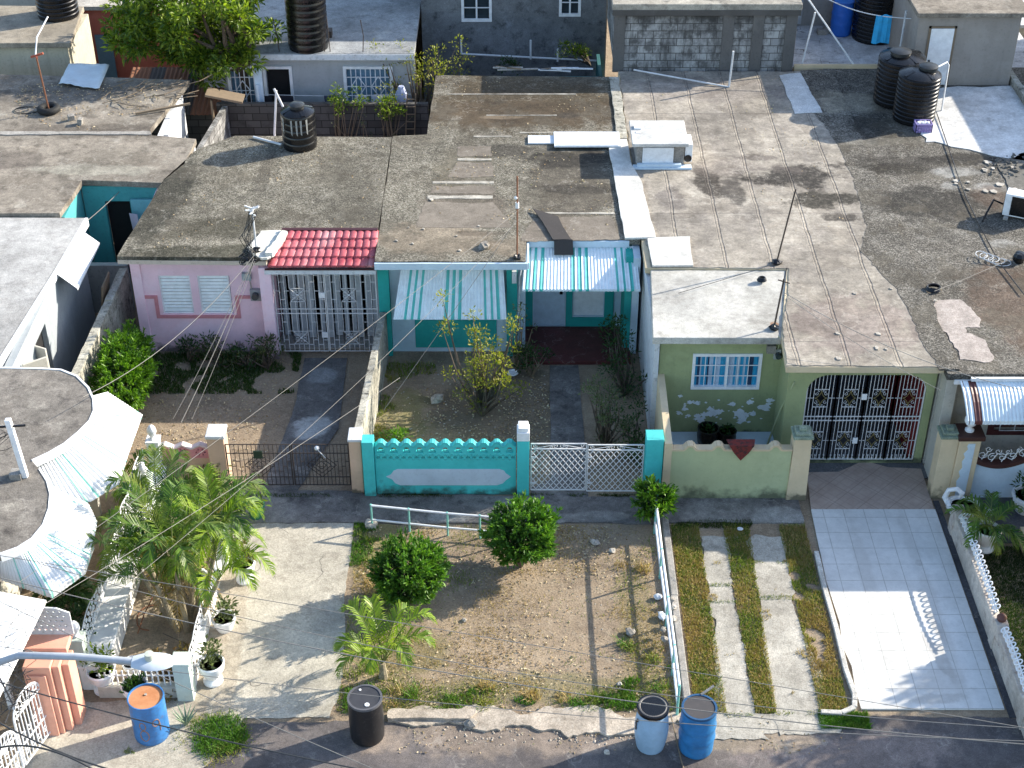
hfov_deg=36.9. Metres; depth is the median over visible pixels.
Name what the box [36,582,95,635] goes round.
shrub
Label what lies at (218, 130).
boundary wall
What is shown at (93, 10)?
red house
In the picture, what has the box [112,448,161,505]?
palm
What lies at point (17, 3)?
house
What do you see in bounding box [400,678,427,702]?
weeds
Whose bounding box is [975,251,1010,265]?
cable coil
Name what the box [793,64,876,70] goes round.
parapet
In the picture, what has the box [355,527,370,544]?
weeds
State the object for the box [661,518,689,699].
kerb
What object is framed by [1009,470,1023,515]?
potted plant
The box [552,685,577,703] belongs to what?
weeds
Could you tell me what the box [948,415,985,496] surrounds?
gate pier
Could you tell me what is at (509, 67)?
plank
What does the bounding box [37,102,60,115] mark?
tyre
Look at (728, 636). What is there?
path
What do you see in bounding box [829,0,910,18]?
clothes line
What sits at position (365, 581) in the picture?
weeds
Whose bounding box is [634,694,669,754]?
barrel
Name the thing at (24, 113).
wire coil
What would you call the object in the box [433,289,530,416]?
shrub
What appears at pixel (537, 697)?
weeds
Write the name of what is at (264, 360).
shrub
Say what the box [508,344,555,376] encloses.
shrub
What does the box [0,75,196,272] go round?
brown roof house
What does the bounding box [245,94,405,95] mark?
washing line
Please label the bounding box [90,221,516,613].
wire
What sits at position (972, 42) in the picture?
wash house
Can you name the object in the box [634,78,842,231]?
roof litter
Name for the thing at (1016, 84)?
boundary wall
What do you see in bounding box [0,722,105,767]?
wire
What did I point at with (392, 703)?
weeds
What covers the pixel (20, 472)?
service mast
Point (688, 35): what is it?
block building
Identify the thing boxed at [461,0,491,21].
window
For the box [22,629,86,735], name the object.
gate post
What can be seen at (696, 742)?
barrel
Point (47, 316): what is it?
grey slab house
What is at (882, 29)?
towel
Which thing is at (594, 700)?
weeds
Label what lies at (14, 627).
cable tangle
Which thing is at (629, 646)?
weeds
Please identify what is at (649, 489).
shrub
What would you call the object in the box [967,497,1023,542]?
path
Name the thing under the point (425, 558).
clipped bush
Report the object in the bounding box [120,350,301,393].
grass
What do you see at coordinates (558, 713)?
wire
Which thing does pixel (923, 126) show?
crate
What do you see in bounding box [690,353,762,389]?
window
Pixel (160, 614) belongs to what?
shrub
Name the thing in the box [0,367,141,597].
curved porch house
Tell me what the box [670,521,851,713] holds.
grass
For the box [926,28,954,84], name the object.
door
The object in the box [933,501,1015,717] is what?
path
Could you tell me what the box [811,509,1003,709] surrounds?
driveway
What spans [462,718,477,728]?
stone
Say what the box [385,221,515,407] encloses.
wire
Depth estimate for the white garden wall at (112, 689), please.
26.32 m
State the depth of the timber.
39.41 m
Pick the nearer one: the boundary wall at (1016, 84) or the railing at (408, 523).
the railing at (408, 523)
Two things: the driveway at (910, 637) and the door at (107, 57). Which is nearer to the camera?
the driveway at (910, 637)
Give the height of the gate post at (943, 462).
1.700 m
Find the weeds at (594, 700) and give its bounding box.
[584,687,606,707]
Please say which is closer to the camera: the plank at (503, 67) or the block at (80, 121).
the block at (80, 121)
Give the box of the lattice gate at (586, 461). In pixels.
[530,443,644,491]
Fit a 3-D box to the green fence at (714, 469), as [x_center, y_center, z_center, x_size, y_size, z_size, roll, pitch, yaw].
[4.247,1.044,31.269,2.514,1.620,2.170,0,35,0]
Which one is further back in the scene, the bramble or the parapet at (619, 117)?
the bramble
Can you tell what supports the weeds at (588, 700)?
on the ground at (602, 600)
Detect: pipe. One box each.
[253,136,281,145]
[633,51,733,87]
[939,62,949,110]
[982,199,1003,221]
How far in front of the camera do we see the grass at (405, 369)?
34.41 m
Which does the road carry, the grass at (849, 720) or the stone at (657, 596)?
the grass at (849, 720)
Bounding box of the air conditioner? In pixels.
[1002,188,1023,220]
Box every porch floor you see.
[803,388,927,477]
[808,463,933,508]
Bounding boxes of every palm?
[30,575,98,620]
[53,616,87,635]
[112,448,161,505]
[332,593,438,680]
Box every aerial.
[30,16,48,108]
[238,205,261,265]
[512,176,520,259]
[768,268,789,330]
[772,189,796,264]
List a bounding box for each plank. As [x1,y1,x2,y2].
[493,67,522,68]
[495,66,520,69]
[497,68,537,70]
[540,69,561,70]
[551,67,592,69]
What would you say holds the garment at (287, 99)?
hanging from the washing line at (314, 95)
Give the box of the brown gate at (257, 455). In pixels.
[224,444,351,484]
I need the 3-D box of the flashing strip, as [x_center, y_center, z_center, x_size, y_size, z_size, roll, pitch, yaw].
[3.151,-4.295,35.527,1.452,0.049,6.149,-1,35,-2]
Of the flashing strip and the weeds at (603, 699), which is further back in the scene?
the flashing strip
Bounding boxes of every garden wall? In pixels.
[71,268,135,392]
[77,450,166,689]
[87,262,134,312]
[96,670,176,697]
[188,554,221,684]
[355,312,388,433]
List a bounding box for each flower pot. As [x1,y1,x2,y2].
[697,421,719,443]
[718,423,736,443]
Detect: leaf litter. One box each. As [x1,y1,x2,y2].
[131,358,290,470]
[346,525,680,709]
[377,360,549,487]
[399,711,842,753]
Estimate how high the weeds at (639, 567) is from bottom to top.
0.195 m
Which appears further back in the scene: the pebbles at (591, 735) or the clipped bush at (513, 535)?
the clipped bush at (513, 535)
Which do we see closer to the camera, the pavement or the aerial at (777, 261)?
the pavement
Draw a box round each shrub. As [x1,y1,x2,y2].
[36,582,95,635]
[138,506,224,616]
[152,641,198,702]
[169,463,270,541]
[174,329,213,365]
[187,332,237,374]
[218,334,272,375]
[237,330,287,368]
[377,423,413,448]
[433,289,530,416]
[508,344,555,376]
[511,302,537,368]
[578,371,634,448]
[597,312,647,422]
[613,397,647,466]
[629,473,680,524]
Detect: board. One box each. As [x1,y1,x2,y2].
[101,272,109,306]
[634,125,640,132]
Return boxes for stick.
[670,715,683,767]
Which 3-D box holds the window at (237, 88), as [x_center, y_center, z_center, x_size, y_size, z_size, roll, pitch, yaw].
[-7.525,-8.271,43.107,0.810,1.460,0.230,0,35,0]
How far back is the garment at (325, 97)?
42.54 m
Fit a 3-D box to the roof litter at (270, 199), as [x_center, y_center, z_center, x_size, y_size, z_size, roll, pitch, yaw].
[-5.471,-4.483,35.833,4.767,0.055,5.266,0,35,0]
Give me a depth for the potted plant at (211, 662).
26.47 m
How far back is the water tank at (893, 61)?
39.21 m
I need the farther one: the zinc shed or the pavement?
the zinc shed
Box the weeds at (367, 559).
[361,551,375,566]
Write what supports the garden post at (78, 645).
on the ground at (602, 600)
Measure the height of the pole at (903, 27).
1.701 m
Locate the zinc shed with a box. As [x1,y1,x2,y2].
[129,67,224,148]
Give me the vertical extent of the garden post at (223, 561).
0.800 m
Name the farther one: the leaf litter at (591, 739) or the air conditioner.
the air conditioner
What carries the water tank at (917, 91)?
on the gravel roof house at (923, 230)
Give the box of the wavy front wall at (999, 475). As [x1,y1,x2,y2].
[970,447,1023,496]
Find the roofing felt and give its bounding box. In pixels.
[533,209,573,254]
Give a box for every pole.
[273,88,283,135]
[801,0,853,63]
[899,10,906,46]
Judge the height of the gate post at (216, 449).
1.320 m
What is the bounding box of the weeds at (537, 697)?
[517,687,544,701]
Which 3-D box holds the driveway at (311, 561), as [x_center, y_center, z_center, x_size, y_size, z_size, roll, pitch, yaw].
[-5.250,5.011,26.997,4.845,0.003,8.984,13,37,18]
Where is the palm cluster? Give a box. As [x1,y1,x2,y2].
[85,442,276,633]
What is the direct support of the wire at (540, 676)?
attached to the street lamp
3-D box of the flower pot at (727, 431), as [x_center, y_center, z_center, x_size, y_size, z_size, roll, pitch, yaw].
[4.482,1.038,31.981,0.393,0.532,0.386,0,35,0]
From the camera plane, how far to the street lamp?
18.59 m
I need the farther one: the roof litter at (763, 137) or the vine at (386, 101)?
the vine at (386, 101)
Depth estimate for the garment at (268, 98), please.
42.52 m
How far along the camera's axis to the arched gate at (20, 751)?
24.84 m
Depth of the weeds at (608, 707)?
26.28 m
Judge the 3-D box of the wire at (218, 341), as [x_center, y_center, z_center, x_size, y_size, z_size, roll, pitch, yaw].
[-5.970,-0.927,31.225,0.015,1.714,3.630,11,36,15]
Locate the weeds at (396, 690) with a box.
[387,681,404,699]
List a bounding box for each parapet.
[609,77,626,138]
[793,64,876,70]
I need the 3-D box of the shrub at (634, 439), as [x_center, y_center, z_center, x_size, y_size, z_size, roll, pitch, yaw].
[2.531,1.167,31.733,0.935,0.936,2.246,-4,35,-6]
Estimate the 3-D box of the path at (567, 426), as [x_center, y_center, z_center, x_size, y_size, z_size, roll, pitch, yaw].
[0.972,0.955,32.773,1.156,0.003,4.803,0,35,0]
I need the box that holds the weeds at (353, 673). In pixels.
[343,666,365,679]
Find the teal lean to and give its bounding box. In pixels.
[565,54,601,76]
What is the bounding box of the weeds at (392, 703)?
[383,696,401,709]
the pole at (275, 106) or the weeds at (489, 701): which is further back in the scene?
the pole at (275, 106)
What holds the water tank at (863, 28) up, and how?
on the patio
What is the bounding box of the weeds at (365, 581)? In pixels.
[356,571,373,586]
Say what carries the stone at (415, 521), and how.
on the ground at (602, 600)
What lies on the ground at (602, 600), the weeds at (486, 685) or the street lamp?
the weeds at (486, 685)
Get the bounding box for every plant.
[79,639,116,695]
[119,671,150,699]
[122,655,140,676]
[195,633,224,687]
[211,593,241,633]
[226,539,256,584]
[496,55,521,75]
[944,489,1023,556]
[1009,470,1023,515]
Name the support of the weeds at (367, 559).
on the ground at (602, 600)
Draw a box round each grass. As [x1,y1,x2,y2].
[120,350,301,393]
[167,707,258,767]
[187,710,254,759]
[247,492,752,528]
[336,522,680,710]
[373,360,453,448]
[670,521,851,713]
[704,561,817,716]
[818,709,872,728]
[978,546,1023,673]
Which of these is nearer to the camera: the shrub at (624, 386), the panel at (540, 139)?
the shrub at (624, 386)
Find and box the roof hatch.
[629,120,692,169]
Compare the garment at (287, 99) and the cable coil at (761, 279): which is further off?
the garment at (287, 99)
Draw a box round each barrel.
[127,683,169,745]
[347,684,384,746]
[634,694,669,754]
[678,685,716,759]
[830,0,854,36]
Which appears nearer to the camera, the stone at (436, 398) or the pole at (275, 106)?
the stone at (436, 398)
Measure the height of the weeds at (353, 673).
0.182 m
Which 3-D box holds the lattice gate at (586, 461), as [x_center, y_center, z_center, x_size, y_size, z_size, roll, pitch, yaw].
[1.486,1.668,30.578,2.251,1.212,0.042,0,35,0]
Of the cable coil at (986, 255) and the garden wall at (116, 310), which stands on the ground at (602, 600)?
the garden wall at (116, 310)
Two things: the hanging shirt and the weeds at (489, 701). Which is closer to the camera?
the weeds at (489, 701)
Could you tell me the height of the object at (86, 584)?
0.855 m
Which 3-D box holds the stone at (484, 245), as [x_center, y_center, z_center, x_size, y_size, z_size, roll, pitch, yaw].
[-0.608,-3.022,33.704,0.258,0.174,0.298,0,35,0]
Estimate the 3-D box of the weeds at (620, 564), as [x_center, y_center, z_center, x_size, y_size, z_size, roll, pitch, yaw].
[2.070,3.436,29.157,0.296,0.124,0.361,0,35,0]
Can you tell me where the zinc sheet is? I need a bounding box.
[59,63,108,88]
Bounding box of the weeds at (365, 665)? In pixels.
[353,651,378,671]
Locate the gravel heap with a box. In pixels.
[983,153,1023,189]
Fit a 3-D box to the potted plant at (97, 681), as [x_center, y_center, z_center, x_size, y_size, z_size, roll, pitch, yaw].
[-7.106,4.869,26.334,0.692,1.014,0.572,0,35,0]
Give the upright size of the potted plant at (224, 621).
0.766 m
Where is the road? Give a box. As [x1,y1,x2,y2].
[205,715,1023,767]
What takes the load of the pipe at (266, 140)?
on the pink house at (312, 282)
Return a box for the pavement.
[229,489,803,524]
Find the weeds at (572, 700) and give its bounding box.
[565,690,589,707]
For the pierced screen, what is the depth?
25.27 m
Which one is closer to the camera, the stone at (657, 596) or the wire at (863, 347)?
the stone at (657, 596)
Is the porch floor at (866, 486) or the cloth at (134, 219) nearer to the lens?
the porch floor at (866, 486)
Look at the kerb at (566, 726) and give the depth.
25.97 m
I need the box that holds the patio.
[792,26,1023,71]
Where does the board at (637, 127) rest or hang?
on the roof hatch
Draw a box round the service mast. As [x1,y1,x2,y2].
[0,418,28,479]
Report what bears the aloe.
on the driveway at (311, 561)
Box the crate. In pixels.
[913,119,932,132]
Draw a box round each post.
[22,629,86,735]
[69,620,88,688]
[136,462,154,501]
[145,425,162,465]
[172,652,196,700]
[196,568,214,614]
[205,424,231,486]
[210,536,228,569]
[253,68,264,101]
[347,428,364,493]
[361,434,376,495]
[517,421,529,496]
[643,430,663,496]
[785,425,813,500]
[927,424,958,498]
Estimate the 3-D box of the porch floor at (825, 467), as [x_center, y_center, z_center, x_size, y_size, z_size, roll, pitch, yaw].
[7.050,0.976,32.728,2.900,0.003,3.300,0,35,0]
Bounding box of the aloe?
[171,703,196,724]
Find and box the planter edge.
[1019,527,1023,555]
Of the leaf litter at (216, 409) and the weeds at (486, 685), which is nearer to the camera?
the weeds at (486, 685)
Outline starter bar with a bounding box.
[326,16,330,51]
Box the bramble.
[331,113,412,136]
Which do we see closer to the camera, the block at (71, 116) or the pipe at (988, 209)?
the pipe at (988, 209)
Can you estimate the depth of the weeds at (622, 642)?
27.49 m
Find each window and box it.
[158,276,194,312]
[197,276,232,312]
[227,66,256,101]
[343,66,393,101]
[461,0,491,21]
[559,0,580,16]
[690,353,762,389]
[986,425,1023,434]
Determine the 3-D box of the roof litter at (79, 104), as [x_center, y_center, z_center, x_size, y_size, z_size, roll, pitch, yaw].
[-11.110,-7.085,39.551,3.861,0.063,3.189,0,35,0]
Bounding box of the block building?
[607,0,802,71]
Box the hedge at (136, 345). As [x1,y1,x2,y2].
[87,318,161,410]
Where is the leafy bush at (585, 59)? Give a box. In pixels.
[555,37,591,65]
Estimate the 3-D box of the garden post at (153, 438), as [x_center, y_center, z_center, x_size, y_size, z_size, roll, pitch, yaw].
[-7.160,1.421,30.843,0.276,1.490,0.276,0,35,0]
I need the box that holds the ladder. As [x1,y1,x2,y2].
[405,94,415,134]
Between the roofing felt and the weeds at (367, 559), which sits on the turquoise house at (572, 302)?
the roofing felt
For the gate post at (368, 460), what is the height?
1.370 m
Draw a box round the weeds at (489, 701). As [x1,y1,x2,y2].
[475,693,498,710]
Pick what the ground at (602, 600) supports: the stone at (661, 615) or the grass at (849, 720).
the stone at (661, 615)
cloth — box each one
[129,213,137,228]
[727,439,754,460]
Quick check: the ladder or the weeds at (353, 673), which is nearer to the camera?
the weeds at (353, 673)
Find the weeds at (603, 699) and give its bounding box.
[589,690,609,703]
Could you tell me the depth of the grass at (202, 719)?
25.68 m
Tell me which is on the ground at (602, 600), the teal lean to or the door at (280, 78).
the teal lean to
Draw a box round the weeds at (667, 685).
[647,680,669,692]
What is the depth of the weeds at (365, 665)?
27.02 m
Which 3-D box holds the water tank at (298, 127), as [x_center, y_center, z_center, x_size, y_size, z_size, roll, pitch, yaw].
[-5.218,-6.343,37.524,0.840,1.145,0.850,0,35,0]
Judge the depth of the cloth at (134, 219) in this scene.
36.73 m
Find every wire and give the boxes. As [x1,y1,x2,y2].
[0,555,1023,727]
[0,577,1023,744]
[0,601,370,767]
[0,646,1018,740]
[0,682,354,767]
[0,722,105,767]
[0,745,91,767]
[1,378,398,629]
[20,211,516,581]
[38,563,1023,728]
[83,257,252,396]
[88,192,118,219]
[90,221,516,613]
[173,263,250,417]
[181,259,253,422]
[192,261,254,418]
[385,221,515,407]
[680,264,774,292]
[782,291,1023,390]
[782,293,940,390]
[935,258,1011,290]
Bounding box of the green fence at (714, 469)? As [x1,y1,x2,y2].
[654,373,792,497]
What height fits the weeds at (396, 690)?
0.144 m
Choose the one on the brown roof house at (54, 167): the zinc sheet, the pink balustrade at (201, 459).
the zinc sheet
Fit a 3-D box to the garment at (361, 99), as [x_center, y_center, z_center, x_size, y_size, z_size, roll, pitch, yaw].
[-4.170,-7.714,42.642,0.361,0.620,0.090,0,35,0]
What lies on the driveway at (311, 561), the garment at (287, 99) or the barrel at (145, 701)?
the barrel at (145, 701)
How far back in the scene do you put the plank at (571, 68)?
41.38 m
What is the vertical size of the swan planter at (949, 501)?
0.663 m
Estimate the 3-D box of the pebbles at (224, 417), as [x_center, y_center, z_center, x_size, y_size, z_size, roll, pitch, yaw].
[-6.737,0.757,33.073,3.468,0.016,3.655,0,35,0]
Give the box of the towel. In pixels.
[871,14,891,43]
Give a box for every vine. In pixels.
[326,82,368,136]
[367,93,406,137]
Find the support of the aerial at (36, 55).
in the tyre
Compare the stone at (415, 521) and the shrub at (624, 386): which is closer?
the stone at (415, 521)
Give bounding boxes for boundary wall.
[196,106,230,149]
[216,102,428,136]
[1009,70,1023,104]
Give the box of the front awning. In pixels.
[0,592,45,708]
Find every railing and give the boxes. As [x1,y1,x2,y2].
[370,504,491,538]
[653,503,680,714]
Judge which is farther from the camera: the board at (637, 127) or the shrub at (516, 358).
the board at (637, 127)
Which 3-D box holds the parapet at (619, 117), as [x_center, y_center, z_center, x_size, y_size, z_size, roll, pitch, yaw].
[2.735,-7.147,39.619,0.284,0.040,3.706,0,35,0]
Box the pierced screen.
[31,607,73,633]
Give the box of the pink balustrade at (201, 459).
[161,441,209,481]
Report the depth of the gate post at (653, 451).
30.27 m
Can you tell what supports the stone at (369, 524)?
on the ground at (602, 600)
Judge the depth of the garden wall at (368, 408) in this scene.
32.85 m
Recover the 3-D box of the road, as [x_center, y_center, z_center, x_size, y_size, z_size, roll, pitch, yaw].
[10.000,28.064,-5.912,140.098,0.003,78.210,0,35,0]
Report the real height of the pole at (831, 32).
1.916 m
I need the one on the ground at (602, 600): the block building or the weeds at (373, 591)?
the weeds at (373, 591)
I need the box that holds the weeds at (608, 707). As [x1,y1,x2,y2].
[597,690,622,708]
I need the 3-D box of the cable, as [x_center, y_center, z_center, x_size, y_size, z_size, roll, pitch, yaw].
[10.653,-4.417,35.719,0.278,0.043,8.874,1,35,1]
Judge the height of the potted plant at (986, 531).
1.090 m
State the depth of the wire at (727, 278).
32.61 m
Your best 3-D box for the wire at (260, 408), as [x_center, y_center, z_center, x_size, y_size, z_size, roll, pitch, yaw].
[-3.537,-0.291,26.777,0.008,0.249,13.079,21,40,27]
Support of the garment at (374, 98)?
hanging from the washing line at (314, 95)
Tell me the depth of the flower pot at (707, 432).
31.87 m
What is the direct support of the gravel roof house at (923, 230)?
on the ground at (602, 600)
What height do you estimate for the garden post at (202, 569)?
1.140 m
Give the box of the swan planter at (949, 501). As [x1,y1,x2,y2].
[942,487,991,521]
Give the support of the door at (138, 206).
in the brown roof house at (54, 167)
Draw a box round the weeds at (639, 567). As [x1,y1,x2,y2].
[630,558,654,574]
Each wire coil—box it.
[14,106,36,113]
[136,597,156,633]
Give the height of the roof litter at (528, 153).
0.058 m
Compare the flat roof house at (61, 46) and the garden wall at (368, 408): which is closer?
the garden wall at (368, 408)
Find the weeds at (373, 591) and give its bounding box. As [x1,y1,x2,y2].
[357,573,378,595]
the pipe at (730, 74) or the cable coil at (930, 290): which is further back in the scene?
the pipe at (730, 74)
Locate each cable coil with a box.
[757,276,766,282]
[925,283,941,292]
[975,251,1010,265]
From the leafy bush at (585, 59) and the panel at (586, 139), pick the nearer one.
the panel at (586, 139)
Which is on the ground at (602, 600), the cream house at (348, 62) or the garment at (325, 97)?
the cream house at (348, 62)
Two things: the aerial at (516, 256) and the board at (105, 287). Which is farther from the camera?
the board at (105, 287)
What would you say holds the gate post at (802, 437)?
on the ground at (602, 600)
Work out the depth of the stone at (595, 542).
29.69 m
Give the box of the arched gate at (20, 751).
[0,682,50,767]
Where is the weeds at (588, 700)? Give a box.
[579,689,602,705]
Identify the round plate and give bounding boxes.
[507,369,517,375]
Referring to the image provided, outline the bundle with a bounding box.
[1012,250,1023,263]
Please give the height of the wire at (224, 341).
1.708 m
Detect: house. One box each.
[0,0,35,5]
[0,6,95,75]
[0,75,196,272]
[0,217,99,371]
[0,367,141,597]
[78,0,204,77]
[117,136,391,358]
[201,0,420,101]
[374,75,640,364]
[421,0,607,98]
[618,71,943,462]
[780,67,1023,477]
[797,0,855,25]
[888,0,1023,84]
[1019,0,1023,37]
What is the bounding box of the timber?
[135,102,189,114]
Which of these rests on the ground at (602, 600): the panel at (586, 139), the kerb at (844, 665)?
the kerb at (844, 665)
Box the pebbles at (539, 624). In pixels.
[358,546,668,707]
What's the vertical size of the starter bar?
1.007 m
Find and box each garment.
[264,96,271,101]
[281,96,293,101]
[324,96,334,101]
[355,96,367,101]
[371,96,383,101]
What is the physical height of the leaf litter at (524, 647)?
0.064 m
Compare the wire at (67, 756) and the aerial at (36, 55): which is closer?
the wire at (67, 756)
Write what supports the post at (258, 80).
on the ground at (602, 600)
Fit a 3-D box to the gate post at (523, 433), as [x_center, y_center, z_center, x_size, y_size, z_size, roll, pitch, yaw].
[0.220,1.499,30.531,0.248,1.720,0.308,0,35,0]
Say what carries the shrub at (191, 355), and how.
on the ground at (602, 600)
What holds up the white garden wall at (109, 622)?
on the ground at (602, 600)
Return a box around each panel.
[528,135,553,143]
[554,132,620,146]
[642,147,673,162]
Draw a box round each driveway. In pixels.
[10,503,353,767]
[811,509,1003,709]
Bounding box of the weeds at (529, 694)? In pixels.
[522,686,541,702]
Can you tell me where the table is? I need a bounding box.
[205,87,244,121]
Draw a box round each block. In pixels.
[67,113,74,121]
[77,117,82,125]
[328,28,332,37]
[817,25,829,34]
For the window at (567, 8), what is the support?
in the grey house at (530, 33)
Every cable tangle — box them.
[0,605,34,649]
[0,649,38,722]
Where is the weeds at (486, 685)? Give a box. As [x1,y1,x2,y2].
[474,678,499,692]
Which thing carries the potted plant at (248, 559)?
on the driveway at (311, 561)
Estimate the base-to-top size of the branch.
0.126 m
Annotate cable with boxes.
[936,112,1023,294]
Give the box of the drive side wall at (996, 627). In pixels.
[948,504,1023,736]
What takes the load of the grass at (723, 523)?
on the ground at (602, 600)
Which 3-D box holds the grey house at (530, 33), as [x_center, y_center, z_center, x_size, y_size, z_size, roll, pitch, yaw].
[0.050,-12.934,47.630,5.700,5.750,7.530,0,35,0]
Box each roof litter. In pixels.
[13,83,161,135]
[154,147,384,247]
[431,81,608,227]
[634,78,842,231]
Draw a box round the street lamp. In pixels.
[0,650,174,670]
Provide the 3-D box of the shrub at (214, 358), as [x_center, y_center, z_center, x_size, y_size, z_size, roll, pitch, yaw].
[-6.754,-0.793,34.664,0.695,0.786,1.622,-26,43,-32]
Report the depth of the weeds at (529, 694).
26.43 m
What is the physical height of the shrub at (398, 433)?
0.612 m
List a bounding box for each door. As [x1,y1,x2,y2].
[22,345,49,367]
[94,35,117,77]
[130,199,151,220]
[262,66,294,101]
[533,291,564,323]
[797,0,802,23]
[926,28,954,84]
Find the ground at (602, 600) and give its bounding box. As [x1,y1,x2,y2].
[0,12,1023,767]
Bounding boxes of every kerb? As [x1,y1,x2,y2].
[387,704,680,738]
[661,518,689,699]
[814,551,856,715]
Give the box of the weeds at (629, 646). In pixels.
[620,640,639,651]
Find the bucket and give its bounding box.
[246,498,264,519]
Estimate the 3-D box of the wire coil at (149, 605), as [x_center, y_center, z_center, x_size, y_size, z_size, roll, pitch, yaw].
[-6.532,4.181,27.913,0.621,0.293,0.778,0,35,0]
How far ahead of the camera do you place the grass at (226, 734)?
25.71 m
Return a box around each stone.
[365,519,377,529]
[411,520,420,527]
[431,394,443,403]
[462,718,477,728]
[479,241,489,249]
[590,539,599,545]
[608,548,615,552]
[626,627,635,637]
[661,636,667,641]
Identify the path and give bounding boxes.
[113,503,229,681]
[264,358,346,489]
[532,365,587,496]
[700,536,768,739]
[746,534,827,734]
[756,713,841,734]
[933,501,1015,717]
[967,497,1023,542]
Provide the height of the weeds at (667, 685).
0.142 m
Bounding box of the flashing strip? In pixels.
[609,139,692,266]
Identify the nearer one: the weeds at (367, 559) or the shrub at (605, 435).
the weeds at (367, 559)
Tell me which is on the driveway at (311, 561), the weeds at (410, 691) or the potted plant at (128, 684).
the potted plant at (128, 684)
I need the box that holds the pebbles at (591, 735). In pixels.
[443,708,667,745]
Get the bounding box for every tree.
[98,0,286,101]
[368,33,473,116]
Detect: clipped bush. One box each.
[364,526,453,607]
[477,489,562,567]
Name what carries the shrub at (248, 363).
on the ground at (602, 600)
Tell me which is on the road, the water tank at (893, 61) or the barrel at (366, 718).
the barrel at (366, 718)
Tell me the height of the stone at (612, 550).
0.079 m
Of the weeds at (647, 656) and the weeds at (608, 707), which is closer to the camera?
the weeds at (608, 707)
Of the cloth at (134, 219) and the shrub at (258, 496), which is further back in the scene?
the cloth at (134, 219)
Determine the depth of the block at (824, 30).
43.69 m
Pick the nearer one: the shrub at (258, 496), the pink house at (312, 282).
the shrub at (258, 496)
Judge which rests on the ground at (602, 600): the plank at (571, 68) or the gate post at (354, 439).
the gate post at (354, 439)
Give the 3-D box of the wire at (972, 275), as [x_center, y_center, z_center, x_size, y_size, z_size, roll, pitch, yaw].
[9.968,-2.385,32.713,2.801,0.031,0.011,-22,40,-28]
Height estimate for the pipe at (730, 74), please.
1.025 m
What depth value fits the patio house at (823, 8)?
44.06 m
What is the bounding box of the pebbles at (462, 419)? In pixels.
[390,363,545,458]
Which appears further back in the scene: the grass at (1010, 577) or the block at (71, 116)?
the block at (71, 116)
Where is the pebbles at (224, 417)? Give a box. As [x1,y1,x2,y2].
[137,371,284,471]
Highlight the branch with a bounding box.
[145,87,181,97]
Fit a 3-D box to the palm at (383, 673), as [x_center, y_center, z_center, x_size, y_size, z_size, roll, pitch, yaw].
[-2.182,4.528,26.429,1.867,1.464,1.751,0,35,0]
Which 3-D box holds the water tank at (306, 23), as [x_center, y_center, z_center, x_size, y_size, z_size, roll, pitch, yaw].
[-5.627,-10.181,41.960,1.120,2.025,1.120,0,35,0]
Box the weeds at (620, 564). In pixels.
[614,559,627,569]
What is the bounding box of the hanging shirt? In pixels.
[395,85,406,101]
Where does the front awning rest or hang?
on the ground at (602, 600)
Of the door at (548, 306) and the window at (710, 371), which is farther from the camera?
the door at (548, 306)
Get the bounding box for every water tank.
[35,0,78,22]
[280,101,316,152]
[284,0,328,53]
[851,0,893,45]
[873,46,926,109]
[892,62,941,126]
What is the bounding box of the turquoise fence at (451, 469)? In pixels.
[374,438,515,494]
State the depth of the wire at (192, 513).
25.09 m
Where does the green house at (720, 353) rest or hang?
on the ground at (602, 600)
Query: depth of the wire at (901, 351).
29.57 m
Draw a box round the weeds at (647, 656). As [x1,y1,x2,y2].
[642,651,661,664]
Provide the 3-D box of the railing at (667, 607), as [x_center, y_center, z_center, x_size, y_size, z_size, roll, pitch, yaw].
[2.789,3.975,27.841,0.059,0.750,4.795,0,35,0]
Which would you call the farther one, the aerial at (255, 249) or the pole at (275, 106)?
the pole at (275, 106)
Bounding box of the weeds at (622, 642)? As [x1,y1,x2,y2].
[610,635,636,649]
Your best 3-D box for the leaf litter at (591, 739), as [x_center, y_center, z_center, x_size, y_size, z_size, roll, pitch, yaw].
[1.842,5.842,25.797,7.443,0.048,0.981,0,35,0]
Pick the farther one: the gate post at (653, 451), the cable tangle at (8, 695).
the gate post at (653, 451)
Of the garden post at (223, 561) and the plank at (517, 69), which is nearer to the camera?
the garden post at (223, 561)
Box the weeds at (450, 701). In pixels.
[439,692,459,708]
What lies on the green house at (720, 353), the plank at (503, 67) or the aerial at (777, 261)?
the aerial at (777, 261)
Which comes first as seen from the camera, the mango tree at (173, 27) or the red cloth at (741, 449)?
the red cloth at (741, 449)
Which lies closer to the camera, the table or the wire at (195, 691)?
the wire at (195, 691)

